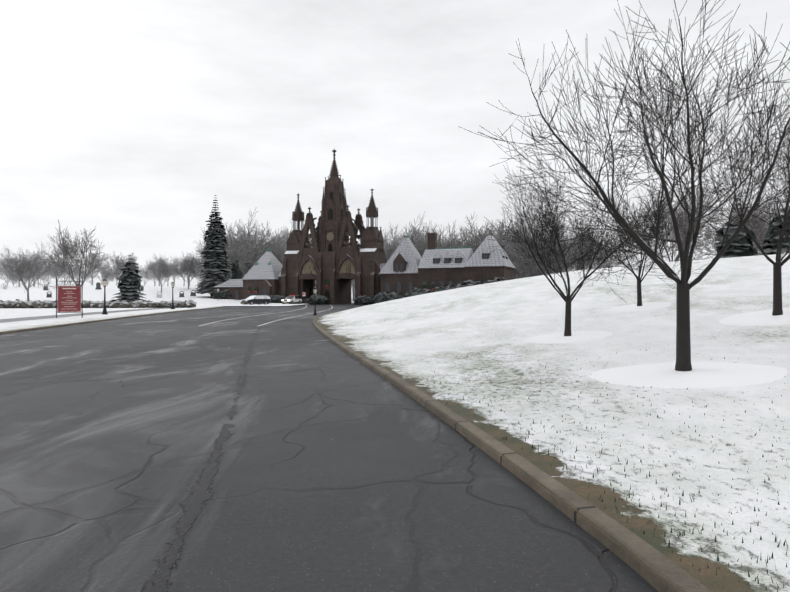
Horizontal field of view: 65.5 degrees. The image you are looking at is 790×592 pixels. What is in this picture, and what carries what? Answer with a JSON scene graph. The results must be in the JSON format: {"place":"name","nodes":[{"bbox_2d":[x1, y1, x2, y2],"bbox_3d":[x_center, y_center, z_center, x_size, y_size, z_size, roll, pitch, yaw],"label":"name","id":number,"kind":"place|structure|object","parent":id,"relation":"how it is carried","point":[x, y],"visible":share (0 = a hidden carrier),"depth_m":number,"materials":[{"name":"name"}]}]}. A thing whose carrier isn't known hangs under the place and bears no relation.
{"place":"outdoors","nodes":[
{"label":"outdoors","id":0,"kind":"place"},
{"bbox_2d":[0,306,220,331],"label":"verge snow","id":1,"kind":"structure","parent":0,"point":[7,313],"depth_m":48.04,"materials":[{"name":"white snow"}]},
{"bbox_2d":[55,277,82,317],"bbox_3d":[-22.351,0.109,42.173,1.680,2.800,0.120,0,0,-27],"label":"sign","id":2,"kind":"object","parent":1,"relation":"on","point":[68,299],"visible":1,"depth_m":42.14,"materials":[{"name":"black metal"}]},
{"bbox_2d":[0,307,166,322],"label":"footpath","id":3,"kind":"structure","parent":1,"relation":"on","point":[36,317],"depth_m":47.44,"materials":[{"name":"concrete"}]},
{"bbox_2d":[0,299,196,307],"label":"hedge","id":4,"kind":"object","parent":1,"relation":"on","point":[17,303],"depth_m":77.53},
{"bbox_2d":[102,279,107,313],"bbox_3d":[-23.803,0.034,50.401,0.422,2.950,0.457,0,0,1],"label":"lamp post","id":5,"kind":"object","parent":1,"relation":"on","point":[104,281],"visible":1,"depth_m":50.34,"materials":[{"name":"black metal"}]},
{"bbox_2d":[171,282,174,308],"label":"lamp post","id":6,"kind":"object","parent":1,"relation":"on","point":[172,286],"visible":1,"depth_m":71.06,"materials":[{"name":"black metal"}]},
{"bbox_2d":[0,285,352,305],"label":"snowy ground","id":7,"kind":"structure","parent":0,"point":[90,293],"depth_m":143.41,"materials":[{"name":"snow"}]},
{"bbox_2d":[0,253,11,281],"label":"bare tree","id":8,"kind":"object","parent":7,"relation":"on","point":[2,262],"visible":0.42,"depth_m":238.80,"materials":[{"name":"plant"}]},
{"bbox_2d":[0,269,17,285],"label":"bare tree","id":9,"kind":"object","parent":7,"relation":"on","point":[10,277],"visible":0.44,"depth_m":288.23,"materials":[{"name":"plant"}]},
{"bbox_2d":[4,255,26,286],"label":"bare tree","id":10,"kind":"object","parent":7,"relation":"on","point":[14,267],"visible":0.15,"depth_m":192.39,"materials":[{"name":"plant"}]},
{"bbox_2d":[0,241,64,299],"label":"bare tree","id":11,"kind":"object","parent":7,"relation":"on","point":[22,266],"visible":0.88,"depth_m":119.09,"materials":[{"name":"plant"}]},
{"bbox_2d":[25,270,41,285],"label":"bare tree","id":12,"kind":"object","parent":7,"relation":"on","point":[35,277],"visible":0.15,"depth_m":225.72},
{"bbox_2d":[23,251,47,286],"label":"bare tree","id":13,"kind":"object","parent":7,"relation":"on","point":[32,262],"visible":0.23,"depth_m":193.89,"materials":[{"name":"plant"}]},
{"bbox_2d":[39,267,57,284],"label":"bare tree","id":14,"kind":"object","parent":7,"relation":"on","point":[45,277],"visible":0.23,"depth_m":297.59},
{"bbox_2d":[44,258,69,284],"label":"bare tree","id":15,"kind":"object","parent":7,"relation":"on","point":[57,274],"visible":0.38,"depth_m":230.97,"materials":[{"name":"plant"}]},
{"bbox_2d":[44,260,78,284],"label":"bare tree","id":16,"kind":"object","parent":7,"relation":"on","point":[64,275],"visible":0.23,"depth_m":274.62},
{"bbox_2d":[29,220,112,286],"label":"bare tree","id":17,"kind":"object","parent":7,"relation":"on","point":[65,247],"visible":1,"depth_m":97.66,"materials":[{"name":"plant"}]},
{"bbox_2d":[61,270,81,284],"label":"bare tree","id":18,"kind":"object","parent":7,"relation":"on","point":[70,276],"visible":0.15,"depth_m":301.69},
{"bbox_2d":[65,263,94,283],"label":"bare tree","id":19,"kind":"object","parent":7,"relation":"on","point":[77,272],"visible":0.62,"depth_m":218.48,"materials":[{"name":"plant"}]},
{"bbox_2d":[70,270,91,284],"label":"bare tree","id":20,"kind":"object","parent":7,"relation":"on","point":[87,278],"visible":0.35,"depth_m":256.68,"materials":[{"name":"plant"}]},
{"bbox_2d":[3,284,162,297],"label":"gravestones","id":21,"kind":"object","parent":7,"relation":"on","point":[158,295],"visible":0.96,"depth_m":133.87,"materials":[{"name":"grey"}]},
{"bbox_2d":[73,248,109,284],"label":"bare tree","id":22,"kind":"object","parent":7,"relation":"on","point":[95,260],"visible":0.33,"depth_m":233.96,"materials":[{"name":"plant"}]},
{"bbox_2d":[93,263,109,284],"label":"bare tree","id":23,"kind":"object","parent":7,"relation":"on","point":[102,271],"visible":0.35,"depth_m":270.82,"materials":[{"name":"plant"}]},
{"bbox_2d":[101,271,114,285],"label":"bare tree","id":24,"kind":"object","parent":7,"relation":"on","point":[106,277],"visible":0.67,"depth_m":271.05,"materials":[{"name":"plant"}]},
{"bbox_2d":[98,250,138,278],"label":"bare tree","id":25,"kind":"object","parent":7,"relation":"on","point":[111,271],"visible":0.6,"depth_m":169.49,"materials":[{"name":"plant"}]},
{"bbox_2d":[44,282,195,297],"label":"gravestones","id":26,"kind":"object","parent":7,"relation":"on","point":[98,285],"visible":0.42,"depth_m":140.06,"materials":[{"name":"grey"}]},
{"bbox_2d":[109,252,141,274],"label":"bare tree","id":27,"kind":"object","parent":7,"relation":"on","point":[125,259],"visible":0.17,"depth_m":237.97,"materials":[{"name":"plant"}]},
{"bbox_2d":[111,255,145,302],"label":"spruce","id":28,"kind":"object","parent":7,"relation":"on","point":[129,284],"visible":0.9,"depth_m":94.78,"materials":[{"name":"plant"}]},
{"bbox_2d":[139,267,155,285],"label":"bare tree","id":29,"kind":"object","parent":7,"relation":"on","point":[146,274],"visible":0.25,"depth_m":282.84,"materials":[{"name":"plant"}]},
{"bbox_2d":[139,260,166,285],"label":"bare tree","id":30,"kind":"object","parent":7,"relation":"on","point":[147,275],"visible":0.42,"depth_m":264.39,"materials":[{"name":"plant"}]},
{"bbox_2d":[144,254,167,285],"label":"bare tree","id":31,"kind":"object","parent":7,"relation":"on","point":[153,263],"visible":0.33,"depth_m":228.19,"materials":[{"name":"plant"}]},
{"bbox_2d":[148,255,179,291],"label":"bare tree","id":32,"kind":"object","parent":7,"relation":"on","point":[165,273],"visible":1,"depth_m":149.52,"materials":[{"name":"plant"}]},
{"bbox_2d":[153,261,176,285],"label":"bare tree","id":33,"kind":"object","parent":7,"relation":"on","point":[169,264],"visible":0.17,"depth_m":219.42,"materials":[{"name":"plant"}]},
{"bbox_2d":[167,263,179,285],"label":"bare tree","id":34,"kind":"object","parent":7,"relation":"on","point":[174,274],"visible":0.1,"depth_m":235.41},
{"bbox_2d":[169,252,192,285],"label":"bare tree","id":35,"kind":"object","parent":7,"relation":"on","point":[188,256],"visible":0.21,"depth_m":298.86,"materials":[{"name":"plant"}]},
{"bbox_2d":[170,253,200,288],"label":"bare tree","id":36,"kind":"object","parent":7,"relation":"on","point":[187,269],"visible":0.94,"depth_m":174.93,"materials":[{"name":"plant"}]},
{"bbox_2d":[173,256,203,285],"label":"bare tree","id":37,"kind":"object","parent":7,"relation":"on","point":[182,269],"visible":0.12,"depth_m":273.67,"materials":[{"name":"plant"}]},
{"bbox_2d":[193,257,204,280],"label":"bare tree","id":38,"kind":"object","parent":7,"relation":"on","point":[198,269],"visible":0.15,"depth_m":223.79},
{"bbox_2d":[194,195,232,296],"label":"tall spruce","id":39,"kind":"object","parent":7,"relation":"on","point":[215,270],"visible":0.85,"depth_m":134.10,"materials":[{"name":"plant"}]},
{"bbox_2d":[195,240,236,278],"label":"bare tree","id":40,"kind":"object","parent":7,"relation":"on","point":[200,252],"visible":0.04,"depth_m":168.85,"materials":[{"name":"plant"}]},
{"bbox_2d":[189,211,268,277],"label":"bare tree","id":41,"kind":"object","parent":7,"relation":"on","point":[250,236],"visible":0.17,"depth_m":170.88,"materials":[{"name":"plant"}]},
{"bbox_2d":[231,260,243,278],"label":"yew column","id":42,"kind":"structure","parent":7,"relation":"on","point":[237,273],"depth_m":139.02,"materials":[{"name":"plant"}]},
{"bbox_2d":[224,232,283,276],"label":"bare tree","id":43,"kind":"object","parent":7,"relation":"on","point":[242,267],"visible":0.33,"depth_m":162.06,"materials":[{"name":"plant"}]},
{"bbox_2d":[225,222,286,272],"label":"bare tree","id":44,"kind":"object","parent":7,"relation":"on","point":[242,237],"visible":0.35,"depth_m":164.87,"materials":[{"name":"plant"}]},
{"bbox_2d":[236,226,286,264],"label":"bare tree","id":45,"kind":"object","parent":7,"relation":"on","point":[278,251],"visible":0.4,"depth_m":158.37,"materials":[{"name":"plant"}]},
{"bbox_2d":[263,220,296,246],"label":"bare tree","id":46,"kind":"object","parent":7,"relation":"on","point":[286,236],"visible":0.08,"depth_m":201.90,"materials":[{"name":"plant"}]},
{"bbox_2d":[0,303,658,591],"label":"road asphalt","id":47,"kind":"structure","parent":0,"point":[340,470],"depth_m":5.52,"materials":[{"name":"asphalt"}]},
{"bbox_2d":[0,306,226,334],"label":"kerb","id":48,"kind":"structure","parent":47,"relation":"on","point":[35,328],"depth_m":35.84,"materials":[{"name":"concrete"}]},
{"bbox_2d":[141,328,261,591],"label":"road repair strip","id":49,"kind":"object","parent":47,"relation":"on","point":[192,504],"visible":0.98,"depth_m":4.75,"materials":[{"name":"asphalt"}]},
{"bbox_2d":[211,288,231,298],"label":"snowy shrub","id":50,"kind":"object","parent":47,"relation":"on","point":[225,294],"visible":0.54,"depth_m":129.38,"materials":[{"name":"plant"}]},
{"bbox_2d":[199,305,306,325],"bbox_3d":[-12.331,1.625,71.018,2.118,0.001,74.774,0,0,-4],"label":"lane line","id":51,"kind":"object","parent":47,"relation":"on","point":[248,316],"visible":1,"depth_m":44.39,"materials":[{"name":"paint"}]},
{"bbox_2d":[240,295,270,304],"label":"parked minivan","id":52,"kind":"object","parent":47,"relation":"on","point":[258,299],"visible":0.9,"depth_m":106.15,"materials":[{"name":"grey paint"}]},
{"bbox_2d":[269,295,286,302],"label":"bush","id":53,"kind":"object","parent":47,"relation":"on","point":[276,298],"visible":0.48,"depth_m":120.05,"materials":[{"name":"plant"}]},
{"bbox_2d":[282,295,301,303],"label":"car","id":54,"kind":"object","parent":47,"relation":"on","point":[291,299],"visible":0.85,"depth_m":114.16,"materials":[{"name":"white paint"}]},
{"bbox_2d":[258,305,332,325],"bbox_3d":[-8.519,1.625,69.686,1.743,0.001,73.184,0,0,-3],"label":"lane line","id":55,"kind":"object","parent":47,"relation":"on","point":[290,317],"visible":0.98,"depth_m":44.39,"materials":[{"name":"paint"}]},
{"bbox_2d":[313,288,316,314],"bbox_3d":[-6.199,0.424,47.683,0.308,2.150,0.333,0,0,1],"label":"lamp post","id":56,"kind":"object","parent":47,"relation":"on","point":[315,291],"visible":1,"depth_m":47.62,"materials":[{"name":"black metal"}]},
{"bbox_2d":[304,295,329,304],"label":"bush","id":57,"kind":"object","parent":47,"relation":"on","point":[320,300],"visible":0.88,"depth_m":116.97,"materials":[{"name":"plant"}]},
{"bbox_2d":[281,149,385,303],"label":"gatehouse","id":58,"kind":"object","parent":47,"relation":"on","point":[366,257],"visible":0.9,"depth_m":122.29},
{"bbox_2d":[302,259,354,279],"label":"cemetery gate tympana","id":59,"kind":"object","parent":58,"relation":"attached to","point":[346,266],"visible":0.31,"depth_m":120.69,"materials":[{"name":"stone"}]},
{"bbox_2d":[326,232,333,240],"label":"cemetery gate clocks","id":60,"kind":"object","parent":58,"relation":"attached to","point":[330,236],"visible":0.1,"depth_m":122.46,"materials":[{"name":"beige"}]},
{"bbox_2d":[325,192,342,303],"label":"cemetery gate openings","id":61,"kind":"object","parent":58,"relation":"attached to","point":[330,217],"visible":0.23,"depth_m":122.69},
{"bbox_2d":[293,217,377,229],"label":"cemetery gate colonnettes","id":62,"kind":"object","parent":58,"relation":"attached to","point":[294,224],"visible":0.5,"depth_m":126.39,"materials":[{"name":"stone"}]},
{"bbox_2d":[353,295,373,304],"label":"bush","id":63,"kind":"object","parent":47,"relation":"on","point":[362,300],"visible":0.9,"depth_m":113.57,"materials":[{"name":"plant"}]},
{"bbox_2d":[214,233,514,299],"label":"gate lodge walls","id":64,"kind":"structure","parent":47,"relation":"on","point":[428,276],"depth_m":114.13,"materials":[{"name":"brick"}]},
{"bbox_2d":[247,285,457,290],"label":"gate lodge wreaths","id":65,"kind":"object","parent":64,"relation":"attached to","point":[256,288],"visible":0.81,"depth_m":119.39,"materials":[{"name":"plant"}]},
{"bbox_2d":[229,262,485,298],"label":"windows","id":66,"kind":"structure","parent":64,"relation":"in","point":[387,288],"depth_m":114.88,"materials":[{"name":"glass"}]},
{"bbox_2d":[215,236,514,286],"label":"lodge slate roofs","id":67,"kind":"structure","parent":64,"relation":"on","point":[406,249],"depth_m":114.88,"materials":[{"name":"stone"}]},
{"bbox_2d":[255,236,471,264],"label":"copper lodge trim","id":68,"kind":"structure","parent":67,"relation":"attached to","point":[256,263],"depth_m":116.27,"materials":[{"name":"metal"}]},
{"bbox_2d":[433,254,507,263],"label":"dormer glass","id":69,"kind":"object","parent":67,"relation":"in","point":[458,260],"visible":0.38,"depth_m":111.21,"materials":[{"name":"glass"}]},
{"bbox_2d":[371,292,403,303],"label":"bush","id":70,"kind":"object","parent":47,"relation":"on","point":[381,297],"visible":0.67,"depth_m":109.80,"materials":[{"name":"plant"}]},
{"bbox_2d":[409,289,429,296],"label":"bush","id":71,"kind":"object","parent":47,"relation":"on","point":[426,291],"visible":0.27,"depth_m":105.71,"materials":[{"name":"plant"}]},
{"bbox_2d":[404,287,423,297],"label":"shrub","id":72,"kind":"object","parent":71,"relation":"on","point":[407,294],"depth_m":107.23,"materials":[{"name":"plant"}]},
{"bbox_2d":[417,242,425,256],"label":"bare tree","id":73,"kind":"object","parent":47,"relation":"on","point":[420,252],"visible":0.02,"depth_m":136.72,"materials":[{"name":"plant"}]},
{"bbox_2d":[429,284,458,292],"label":"bush","id":74,"kind":"object","parent":47,"relation":"on","point":[438,289],"visible":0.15,"depth_m":103.40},
{"bbox_2d":[455,280,487,288],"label":"bush","id":75,"kind":"object","parent":47,"relation":"on","point":[471,283],"visible":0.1,"depth_m":100.42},
{"bbox_2d":[483,277,508,283],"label":"bush","id":76,"kind":"object","parent":47,"relation":"on","point":[496,279],"visible":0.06,"depth_m":100.78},
{"bbox_2d":[313,319,711,591],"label":"kerb","id":77,"kind":"structure","parent":47,"relation":"on","point":[675,575],"depth_m":4.59,"materials":[{"name":"concrete"}]},
{"bbox_2d":[0,0,789,294],"label":"sky","id":78,"kind":"structure","parent":0,"point":[124,120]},
{"bbox_2d":[313,253,789,591],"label":"hill terrain","id":79,"kind":"structure","parent":0,"point":[411,340],"depth_m":8.89,"materials":[{"name":"snow"}]},
{"bbox_2d":[524,331,611,342],"bbox_3d":[4.897,1.175,17.476,2.667,0.313,2.415,0,0,1],"label":"snow patch","id":80,"kind":"object","parent":79,"relation":"on","point":[579,336],"visible":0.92,"depth_m":17.17,"materials":[{"name":"snow"}]},
{"bbox_2d":[487,145,679,335],"bbox_3d":[5.164,-1.438,17.738,4.757,5.354,5.388,0,0,1],"label":"crabapple tree","id":81,"kind":"object","parent":79,"relation":"on","point":[568,298],"visible":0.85,"depth_m":17.30,"materials":[{"name":"brown plant"}]},
{"bbox_2d":[423,332,787,591],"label":"grass tufts","id":82,"kind":"object","parent":79,"relation":"on","point":[656,483],"depth_m":4.76,"materials":[{"name":"plant"}]},
{"bbox_2d":[458,0,789,370],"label":"crabapple tree","id":83,"kind":"object","parent":79,"relation":"on","point":[683,347],"visible":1,"depth_m":10.15,"materials":[{"name":"brown plant"}]},
{"bbox_2d":[610,302,670,311],"bbox_3d":[8.693,0.410,21.804,2.262,0.366,2.088,0,0,1],"label":"snow patch","id":84,"kind":"object","parent":79,"relation":"on","point":[643,307],"visible":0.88,"depth_m":21.50,"materials":[{"name":"snow"}]},
{"bbox_2d":[571,171,709,305],"bbox_3d":[8.499,-1.945,21.918,4.337,4.790,4.174,0,0,1],"label":"crabapple tree","id":85,"kind":"object","parent":79,"relation":"on","point":[639,292],"visible":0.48,"depth_m":21.61,"materials":[{"name":"black plant"}]},
{"bbox_2d":[609,162,728,263],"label":"bare tree","id":86,"kind":"object","parent":79,"relation":"on","point":[683,231],"visible":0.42,"depth_m":71.30,"materials":[{"name":"plant"}]},
{"bbox_2d":[589,362,788,387],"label":"snow patch","id":87,"kind":"object","parent":79,"relation":"on","point":[699,375],"visible":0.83,"depth_m":9.81,"materials":[{"name":"snow"}]},
{"bbox_2d":[712,217,757,258],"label":"evergreen tree","id":88,"kind":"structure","parent":79,"relation":"on","point":[741,245],"depth_m":48.69,"materials":[{"name":"plant"}]},
{"bbox_2d":[691,98,789,315],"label":"crabapple tree","id":89,"kind":"object","parent":79,"relation":"on","point":[778,264],"visible":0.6,"depth_m":16.18,"materials":[{"name":"brown plant"}]},
{"bbox_2d":[703,191,787,255],"bbox_3d":[38.290,-5.387,65.500,8.513,12.844,9.570,0,0,-6],"label":"bare tree","id":90,"kind":"object","parent":79,"relation":"on","point":[757,225],"visible":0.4,"depth_m":64.43,"materials":[{"name":"plant"}]},
{"bbox_2d":[719,308,789,325],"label":"snow patch","id":91,"kind":"object","parent":79,"relation":"on","point":[762,318],"visible":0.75,"depth_m":16.09,"materials":[{"name":"snow"}]},
{"bbox_2d":[756,200,789,254],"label":"evergreen tree","id":92,"kind":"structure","parent":79,"relation":"on","point":[772,244],"depth_m":46.18,"materials":[{"name":"plant"}]},
{"label":"snowy ground","id":93,"kind":"object","parent":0,"visible":0},
{"bbox_2d":[351,243,359,299],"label":"bare tree","id":94,"kind":"object","parent":93,"relation":"on","point":[353,283],"visible":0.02,"depth_m":213.25,"materials":[{"name":"plant"}]},
{"bbox_2d":[383,227,426,262],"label":"bare tree","id":95,"kind":"object","parent":93,"relation":"on","point":[390,251],"visible":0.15,"depth_m":147.33,"materials":[{"name":"plant"}]},
{"bbox_2d":[381,218,428,258],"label":"bare tree","id":96,"kind":"object","parent":93,"relation":"on","point":[398,242],"visible":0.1,"depth_m":161.71,"materials":[{"name":"plant"}]},
{"bbox_2d":[387,212,427,246],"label":"bare tree","id":97,"kind":"object","parent":93,"relation":"on","point":[420,230],"visible":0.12,"depth_m":188.94,"materials":[{"name":"plant"}]},
{"bbox_2d":[410,229,455,250],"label":"bare tree","id":98,"kind":"object","parent":93,"relation":"on","point":[421,239],"visible":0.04,"depth_m":149.45,"materials":[{"name":"plant"}]},
{"bbox_2d":[411,222,465,247],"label":"bare tree","id":99,"kind":"object","parent":93,"relation":"on","point":[437,236],"depth_m":185.30,"materials":[{"name":"plant"}]},
{"bbox_2d":[415,212,489,252],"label":"bare tree","id":100,"kind":"object","parent":93,"relation":"on","point":[444,243],"visible":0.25,"depth_m":147.62,"materials":[{"name":"plant"}]},
{"bbox_2d":[444,225,473,246],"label":"bare tree","id":101,"kind":"object","parent":93,"relation":"on","point":[460,235],"visible":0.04,"depth_m":190.61,"materials":[{"name":"plant"}]},
{"bbox_2d":[463,219,505,251],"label":"bare tree","id":102,"kind":"object","parent":93,"relation":"on","point":[478,234],"visible":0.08,"depth_m":165.93,"materials":[{"name":"plant"}]},
{"bbox_2d":[473,234,519,270],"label":"bare tree","id":103,"kind":"object","parent":93,"relation":"on","point":[506,253],"visible":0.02,"depth_m":135.91,"materials":[{"name":"plant"}]},
{"bbox_2d":[479,207,532,276],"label":"bare tree","id":104,"kind":"object","parent":93,"relation":"on","point":[501,233],"visible":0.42,"depth_m":138.20,"materials":[{"name":"plant"}]},
{"bbox_2d":[484,236,539,278],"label":"bare tree","id":105,"kind":"object","parent":93,"relation":"on","point":[522,273],"visible":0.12,"depth_m":155.25,"materials":[{"name":"plant"}]},
{"bbox_2d":[497,213,572,277],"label":"bare tree","id":106,"kind":"object","parent":93,"relation":"on","point":[542,243],"visible":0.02,"depth_m":163.08,"materials":[{"name":"plant"}]},
{"bbox_2d":[500,222,576,275],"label":"bare tree","id":107,"kind":"object","parent":93,"relation":"on","point":[515,250],"visible":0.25,"depth_m":128.01,"materials":[{"name":"plant"}]},
{"bbox_2d":[526,265,558,276],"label":"bare tree","id":108,"kind":"object","parent":93,"relation":"on","point":[536,271],"visible":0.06,"depth_m":165.11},
{"bbox_2d":[515,227,581,278],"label":"bare tree","id":109,"kind":"object","parent":93,"relation":"on","point":[551,252],"visible":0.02,"depth_m":163.63,"materials":[{"name":"plant"}]},
{"bbox_2d":[528,215,607,274],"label":"bare tree","id":110,"kind":"object","parent":93,"relation":"on","point":[569,260],"visible":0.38,"depth_m":123.71,"materials":[{"name":"plant"}]},
{"bbox_2d":[578,233,626,267],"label":"bare tree","id":111,"kind":"object","parent":93,"relation":"on","point":[599,254],"visible":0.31,"depth_m":127.24,"materials":[{"name":"plant"}]},
{"bbox_2d":[698,190,782,256],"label":"bare tree","id":112,"kind":"object","parent":93,"relation":"on","point":[711,232],"visible":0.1,"depth_m":79.95,"materials":[{"name":"plant"}]}
]}

